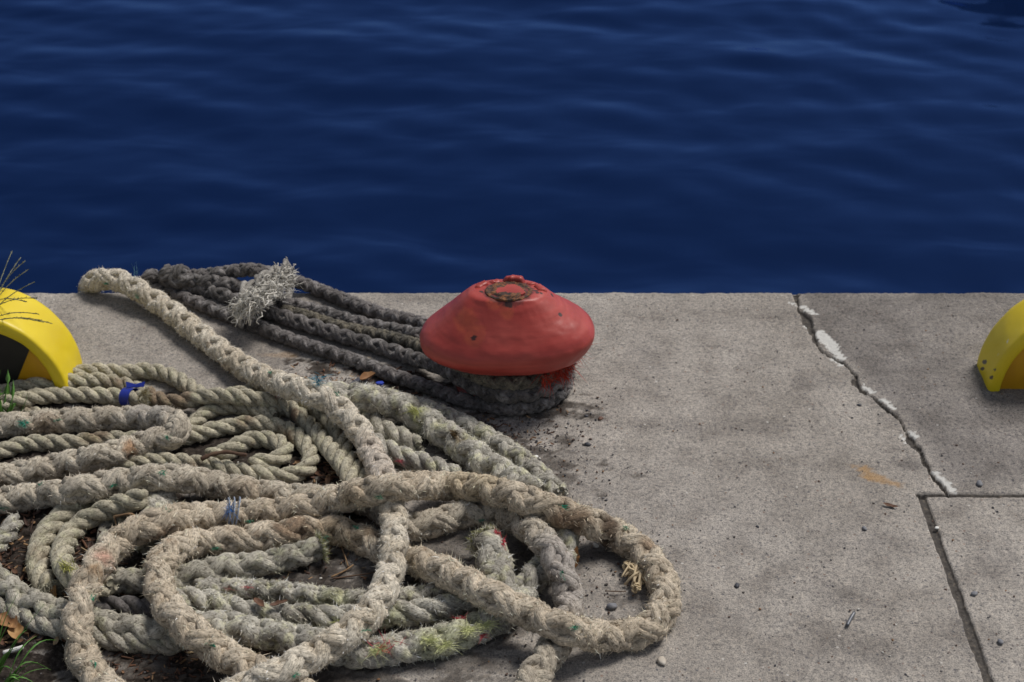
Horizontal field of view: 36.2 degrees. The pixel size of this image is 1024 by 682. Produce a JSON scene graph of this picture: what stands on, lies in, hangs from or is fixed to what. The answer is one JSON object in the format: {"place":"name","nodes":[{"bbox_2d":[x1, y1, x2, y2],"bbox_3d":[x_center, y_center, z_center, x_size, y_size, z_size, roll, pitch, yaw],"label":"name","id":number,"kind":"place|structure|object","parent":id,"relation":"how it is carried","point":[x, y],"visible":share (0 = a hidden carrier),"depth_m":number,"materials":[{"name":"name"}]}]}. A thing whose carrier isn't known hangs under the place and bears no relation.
{"place":"outdoors","nodes":[
{"label":"outdoors","id":0,"kind":"place"},
{"bbox_2d":[0,0,1023,294],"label":"water","id":1,"kind":"structure","parent":0,"point":[636,146],"depth_m":7.06,"materials":[{"name":"blue liquid"}]},
{"bbox_2d":[0,292,1023,681],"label":"quay","id":2,"kind":"structure","parent":0,"point":[908,568],"depth_m":3.43,"materials":[{"name":"concrete"}]},
{"bbox_2d":[0,612,17,627],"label":"leaf","id":3,"kind":"object","parent":2,"relation":"on","point":[10,620],"visible":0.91,"depth_m":3.01,"materials":[{"name":"brown plant"}]},
{"bbox_2d":[0,511,24,553],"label":"laid rope","id":4,"kind":"object","parent":2,"relation":"on","point":[11,525],"visible":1,"depth_m":3.23,"materials":[{"name":"beige fabric"}]},
{"bbox_2d":[3,645,23,653],"bbox_3d":[-0.943,0.584,2.958,0.040,0.012,0.009,-10,34,-15],"label":"paper stick","id":5,"kind":"object","parent":2,"relation":"on","point":[13,650],"visible":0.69,"depth_m":2.96,"materials":[{"name":"white paper"}]},
{"bbox_2d":[0,370,27,412],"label":"weed","id":6,"kind":"object","parent":2,"relation":"on","point":[7,388],"visible":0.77,"depth_m":3.58,"materials":[{"name":"green plant"}]},
{"bbox_2d":[7,622,23,638],"bbox_3d":[-0.948,0.555,2.992,0.031,0.012,0.047,0,33,0],"label":"leaf","id":7,"kind":"object","parent":2,"relation":"on","point":[14,633],"visible":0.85,"depth_m":2.99,"materials":[{"name":"orange plant"}]},
{"bbox_2d":[0,251,52,323],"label":"seeding grass","id":8,"kind":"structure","parent":2,"relation":"on","point":[14,298],"depth_m":3.60,"materials":[{"name":"yellow plant"}]},
{"bbox_2d":[0,593,56,681],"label":"grass tuft","id":9,"kind":"object","parent":2,"relation":"on","point":[12,677],"visible":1,"depth_m":2.86,"materials":[{"name":"green plant"}]},
{"bbox_2d":[6,406,59,411],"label":"laid rope","id":10,"kind":"object","parent":2,"relation":"on","point":[26,409],"visible":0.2,"depth_m":3.60,"materials":[{"name":"beige fabric"}]},
{"bbox_2d":[0,287,81,387],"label":"kerb block","id":11,"kind":"structure","parent":2,"relation":"on","point":[33,348],"depth_m":3.65,"materials":[{"name":"yellow paint"}]},
{"bbox_2d":[50,585,56,597],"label":"leaf","id":12,"kind":"object","parent":2,"relation":"on","point":[54,593],"visible":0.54,"depth_m":3.08,"materials":[{"name":"brown plant"}]},
{"bbox_2d":[25,500,99,597],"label":"laid rope","id":13,"kind":"object","parent":2,"relation":"on","point":[40,574],"visible":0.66,"depth_m":3.17,"materials":[{"name":"beige fabric"}]},
{"bbox_2d":[0,382,152,410],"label":"laid rope","id":14,"kind":"object","parent":2,"relation":"on","point":[130,394],"visible":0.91,"depth_m":3.64,"materials":[{"name":"beige fabric"}]},
{"bbox_2d":[0,596,181,655],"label":"rope","id":15,"kind":"object","parent":2,"relation":"on","point":[127,642],"visible":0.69,"depth_m":2.96,"materials":[{"name":"beige fabric"}]},
{"bbox_2d":[0,563,184,652],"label":"rope","id":16,"kind":"object","parent":2,"relation":"on","point":[142,628],"visible":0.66,"depth_m":3.00,"materials":[{"name":"beige fabric"}]},
{"bbox_2d":[0,403,191,486],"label":"mooring rope","id":17,"kind":"object","parent":2,"relation":"on","point":[161,428],"visible":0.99,"depth_m":3.46,"materials":[{"name":"beige fabric"}]},
{"bbox_2d":[48,488,148,597],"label":"laid rope","id":18,"kind":"object","parent":2,"relation":"on","point":[70,534],"visible":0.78,"depth_m":3.23,"materials":[{"name":"beige fabric"}]},
{"bbox_2d":[96,516,127,543],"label":"laid rope","id":19,"kind":"object","parent":2,"relation":"on","point":[104,527],"visible":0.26,"depth_m":3.26,"materials":[{"name":"beige fabric"}]},
{"bbox_2d":[94,595,153,618],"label":"laid rope","id":20,"kind":"object","parent":2,"relation":"on","point":[132,605],"visible":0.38,"depth_m":3.03,"materials":[{"name":"grey fabric"}]},
{"bbox_2d":[135,461,177,555],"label":"rope","id":21,"kind":"object","parent":2,"relation":"on","point":[159,499],"visible":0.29,"depth_m":3.25,"materials":[{"name":"beige fabric"}]},
{"bbox_2d":[113,513,134,517],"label":"twig","id":22,"kind":"object","parent":21,"relation":"on","point":[120,515],"visible":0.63,"depth_m":3.23,"materials":[{"name":"brown wood"}]},
{"bbox_2d":[0,414,321,483],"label":"laid rope","id":23,"kind":"object","parent":2,"relation":"on","point":[301,442],"visible":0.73,"depth_m":3.49,"materials":[{"name":"beige fabric"}]},
{"bbox_2d":[200,450,246,460],"bbox_3d":[-0.628,0.249,3.409,0.102,0.020,0.020,-2,33,-3],"label":"twig","id":24,"kind":"object","parent":23,"relation":"on","point":[211,454],"visible":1,"depth_m":3.40,"materials":[{"name":"wood"}]},
{"bbox_2d":[0,372,357,481],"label":"laid rope","id":25,"kind":"object","parent":2,"relation":"on","point":[331,452],"visible":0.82,"depth_m":3.60,"materials":[{"name":"beige fabric"}]},
{"bbox_2d":[73,362,366,477],"bbox_3d":[-0.779,0.150,3.628,1.106,0.052,0.299,11,34,16],"label":"laid rope","id":26,"kind":"object","parent":2,"relation":"on","point":[179,381],"visible":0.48,"depth_m":3.70,"materials":[{"name":"beige fabric"}]},
{"bbox_2d":[111,528,330,594],"bbox_3d":[-0.612,0.453,3.139,0.516,0.100,0.102,-7,33,-11],"label":"rope","id":27,"kind":"object","parent":2,"relation":"on","point":[282,558],"visible":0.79,"depth_m":3.13,"materials":[{"name":"beige fabric"}]},
{"bbox_2d":[188,403,280,425],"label":"laid rope","id":28,"kind":"object","parent":2,"relation":"on","point":[202,415],"visible":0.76,"depth_m":3.60,"materials":[{"name":"beige fabric"}]},
{"bbox_2d":[78,266,411,681],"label":"mooring rope","id":29,"kind":"object","parent":2,"relation":"on","point":[357,624],"visible":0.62,"depth_m":3.41,"materials":[{"name":"beige fabric"}]},
{"bbox_2d":[204,430,293,467],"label":"laid rope","id":30,"kind":"object","parent":2,"relation":"on","point":[279,455],"visible":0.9,"depth_m":3.47,"materials":[{"name":"beige fabric"}]},
{"bbox_2d":[0,461,586,681],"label":"mooring rope","id":31,"kind":"object","parent":2,"relation":"on","point":[537,535],"visible":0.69,"depth_m":3.26,"materials":[{"name":"beige fabric"}]},
{"bbox_2d":[0,357,589,678],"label":"leaf litter","id":32,"kind":"object","parent":2,"relation":"on","point":[327,480],"visible":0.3,"depth_m":3.21,"materials":[{"name":"brown plant"}]},
{"bbox_2d":[192,573,449,606],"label":"rope","id":33,"kind":"object","parent":2,"relation":"on","point":[272,590],"visible":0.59,"depth_m":3.07,"materials":[{"name":"beige fabric"}]},
{"bbox_2d":[176,586,477,629],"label":"rope","id":34,"kind":"object","parent":2,"relation":"on","point":[438,608],"visible":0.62,"depth_m":3.01,"materials":[{"name":"beige fabric"}]},
{"bbox_2d":[253,597,264,606],"bbox_3d":[-0.485,0.502,3.007,0.035,0.004,0.014,25,40,34],"label":"leaf","id":35,"kind":"object","parent":34,"relation":"on","point":[259,601],"visible":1,"depth_m":3.01,"materials":[{"name":"brown plant"}]},
{"bbox_2d":[270,599,286,605],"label":"leaf","id":36,"kind":"object","parent":34,"relation":"on","point":[277,602],"visible":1,"depth_m":3.00,"materials":[{"name":"brown plant"}]},
{"bbox_2d":[331,564,353,577],"bbox_3d":[-0.341,0.464,3.154,0.054,0.007,0.005,-23,39,-31],"label":"twig","id":37,"kind":"object","parent":2,"relation":"on","point":[334,575],"visible":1,"depth_m":3.15,"materials":[{"name":"brown wood"}]},
{"bbox_2d":[341,546,348,565],"bbox_3d":[-0.350,0.424,3.217,0.004,0.004,0.124,-10,34,-14],"label":"twig","id":38,"kind":"object","parent":2,"relation":"on","point":[344,555],"visible":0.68,"depth_m":3.19,"materials":[{"name":"brown wood"}]},
{"bbox_2d":[333,572,374,578],"bbox_3d":[-0.318,0.471,3.144,0.085,0.006,0.005,-6,33,-10],"label":"twig","id":39,"kind":"object","parent":2,"relation":"on","point":[352,575],"visible":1,"depth_m":3.14,"materials":[{"name":"brown wood"}]},
{"bbox_2d":[349,377,367,383],"bbox_3d":[-0.374,0.103,3.717,0.018,0.014,0.078,25,40,33],"label":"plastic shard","id":40,"kind":"object","parent":2,"relation":"on","point":[358,380],"visible":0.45,"depth_m":3.72,"materials":[{"name":"grey plastic"}]},
{"bbox_2d":[360,371,374,379],"bbox_3d":[-0.344,0.084,3.719,0.024,0.014,0.044,22,39,31],"label":"leaf","id":41,"kind":"object","parent":2,"relation":"on","point":[365,375],"visible":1,"depth_m":3.72,"materials":[{"name":"orange plant"}]},
{"bbox_2d":[59,469,686,681],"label":"mooring rope","id":42,"kind":"object","parent":2,"relation":"on","point":[191,531],"visible":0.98,"depth_m":3.11,"materials":[{"name":"beige fabric"}]},
{"bbox_2d":[195,523,579,669],"bbox_3d":[-0.194,0.510,3.017,0.840,0.123,0.355,-14,35,-21],"label":"rope","id":43,"kind":"object","parent":2,"relation":"on","point":[457,634],"visible":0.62,"depth_m":2.95,"materials":[{"name":"beige fabric"}]},
{"bbox_2d":[574,546,579,566],"bbox_3d":[0.128,0.436,3.159,0.018,0.036,0.028,0,33,0],"label":"leaf","id":44,"kind":"object","parent":43,"relation":"on","point":[578,555],"visible":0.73,"depth_m":3.16,"materials":[{"name":"brown plant"}]},
{"bbox_2d":[358,411,425,451],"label":"laid rope","id":45,"kind":"object","parent":2,"relation":"on","point":[402,435],"visible":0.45,"depth_m":3.50,"materials":[{"name":"beige fabric"}]},
{"bbox_2d":[374,432,467,472],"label":"laid rope","id":46,"kind":"object","parent":2,"relation":"on","point":[406,457],"visible":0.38,"depth_m":3.43,"materials":[{"name":"beige fabric"}]},
{"bbox_2d":[315,381,547,487],"bbox_3d":[-0.164,0.216,3.473,0.666,0.144,0.188,23,39,32],"label":"rope","id":47,"kind":"object","parent":2,"relation":"on","point":[450,438],"visible":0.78,"depth_m":3.50,"materials":[{"name":"beige fabric"}]},
{"bbox_2d":[463,522,518,633],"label":"rope","id":48,"kind":"object","parent":2,"relation":"on","point":[492,554],"visible":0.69,"depth_m":3.12,"materials":[{"name":"beige fabric"}]},
{"bbox_2d":[414,396,568,495],"bbox_3d":[-0.094,0.219,3.515,0.584,0.069,0.119,24,39,32],"label":"rope","id":49,"kind":"object","parent":2,"relation":"on","point":[501,443],"visible":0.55,"depth_m":3.47,"materials":[{"name":"beige fabric"}]},
{"bbox_2d":[420,275,594,395],"bbox_3d":[-0.011,-0.013,3.647,0.404,0.292,0.311,0,33,0],"label":"bollard","id":50,"kind":"object","parent":2,"relation":"on","point":[515,325],"visible":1,"depth_m":3.52,"materials":[{"name":"red metal"}]},
{"bbox_2d":[139,262,574,415],"bbox_3d":[-0.421,0.406,4.192,1.248,1.199,0.310,15,36,23],"label":"bollard rope","id":51,"kind":"object","parent":50,"relation":"attached to","point":[363,363],"visible":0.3,"depth_m":3.89,"materials":[{"name":"grey fabric"}]},
{"bbox_2d":[158,264,573,404],"bbox_3d":[-0.410,0.430,4.162,1.193,1.191,0.303,13,35,19],"label":"bollard rope","id":52,"kind":"object","parent":50,"relation":"attached to","point":[219,289],"visible":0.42,"depth_m":3.89,"materials":[{"name":"grey fabric"}]},
{"bbox_2d":[216,257,305,328],"bbox_3d":[-0.604,-0.107,3.927,0.159,0.152,0.299,19,37,27],"label":"lashing","id":53,"kind":"object","parent":52,"relation":"attached to","point":[273,283],"visible":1,"depth_m":3.88,"materials":[{"name":"fabric"}]},
{"bbox_2d":[279,304,566,390],"bbox_3d":[-0.199,-0.029,3.851,0.806,0.115,0.294,24,39,32],"label":"bollard rope","id":54,"kind":"object","parent":50,"relation":"attached to","point":[519,382],"visible":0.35,"depth_m":3.81,"materials":[{"name":"grey fabric"}]},
{"bbox_2d":[528,340,597,398],"bbox_3d":[0.124,0.049,3.632,0.110,0.136,0.282,13,35,20],"label":"red netting","id":55,"kind":"object","parent":50,"relation":"attached to","point":[564,377],"visible":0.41,"depth_m":3.60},
{"bbox_2d":[3,306,1022,681],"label":"grit","id":56,"kind":"object","parent":2,"relation":"on","point":[659,534],"visible":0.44,"depth_m":3.41,"materials":[{"name":"grey gravel"}]},
{"bbox_2d":[606,603,616,609],"bbox_3d":[0.196,0.521,3.075,0.023,0.011,0.017,0,33,0],"label":"pebble","id":57,"kind":"object","parent":2,"relation":"on","point":[611,606],"visible":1,"depth_m":3.07,"materials":[{"name":"grey stone"}]},
{"bbox_2d":[657,656,665,664],"bbox_3d":[0.282,0.603,2.947,0.018,0.010,0.024,0,33,0],"label":"pebble","id":58,"kind":"object","parent":2,"relation":"on","point":[661,660],"visible":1,"depth_m":2.94,"materials":[{"name":"stone"}]},
{"bbox_2d":[884,502,897,506],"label":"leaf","id":59,"kind":"object","parent":2,"relation":"on","point":[889,504],"visible":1,"depth_m":3.34,"materials":[{"name":"brown plant"}]},
{"bbox_2d":[976,480,982,485],"bbox_3d":[1.018,0.310,3.406,0.015,0.009,0.019,0,33,0],"label":"pebble","id":60,"kind":"object","parent":2,"relation":"on","point":[979,483],"visible":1,"depth_m":3.40,"materials":[{"name":"grey stone"}]},
{"bbox_2d":[977,300,1023,391],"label":"kerb block","id":61,"kind":"structure","parent":2,"relation":"on","point":[1000,363],"depth_m":3.69,"materials":[{"name":"yellow paint"}]},
{"bbox_2d":[846,611,855,626],"bbox_3d":[0.659,0.541,3.045,0.008,0.007,0.044,17,36,24],"label":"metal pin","id":62,"kind":"object","parent":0,"point":[852,615],"visible":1,"depth_m":3.04,"materials":[{"name":"silver metal"}]}
]}

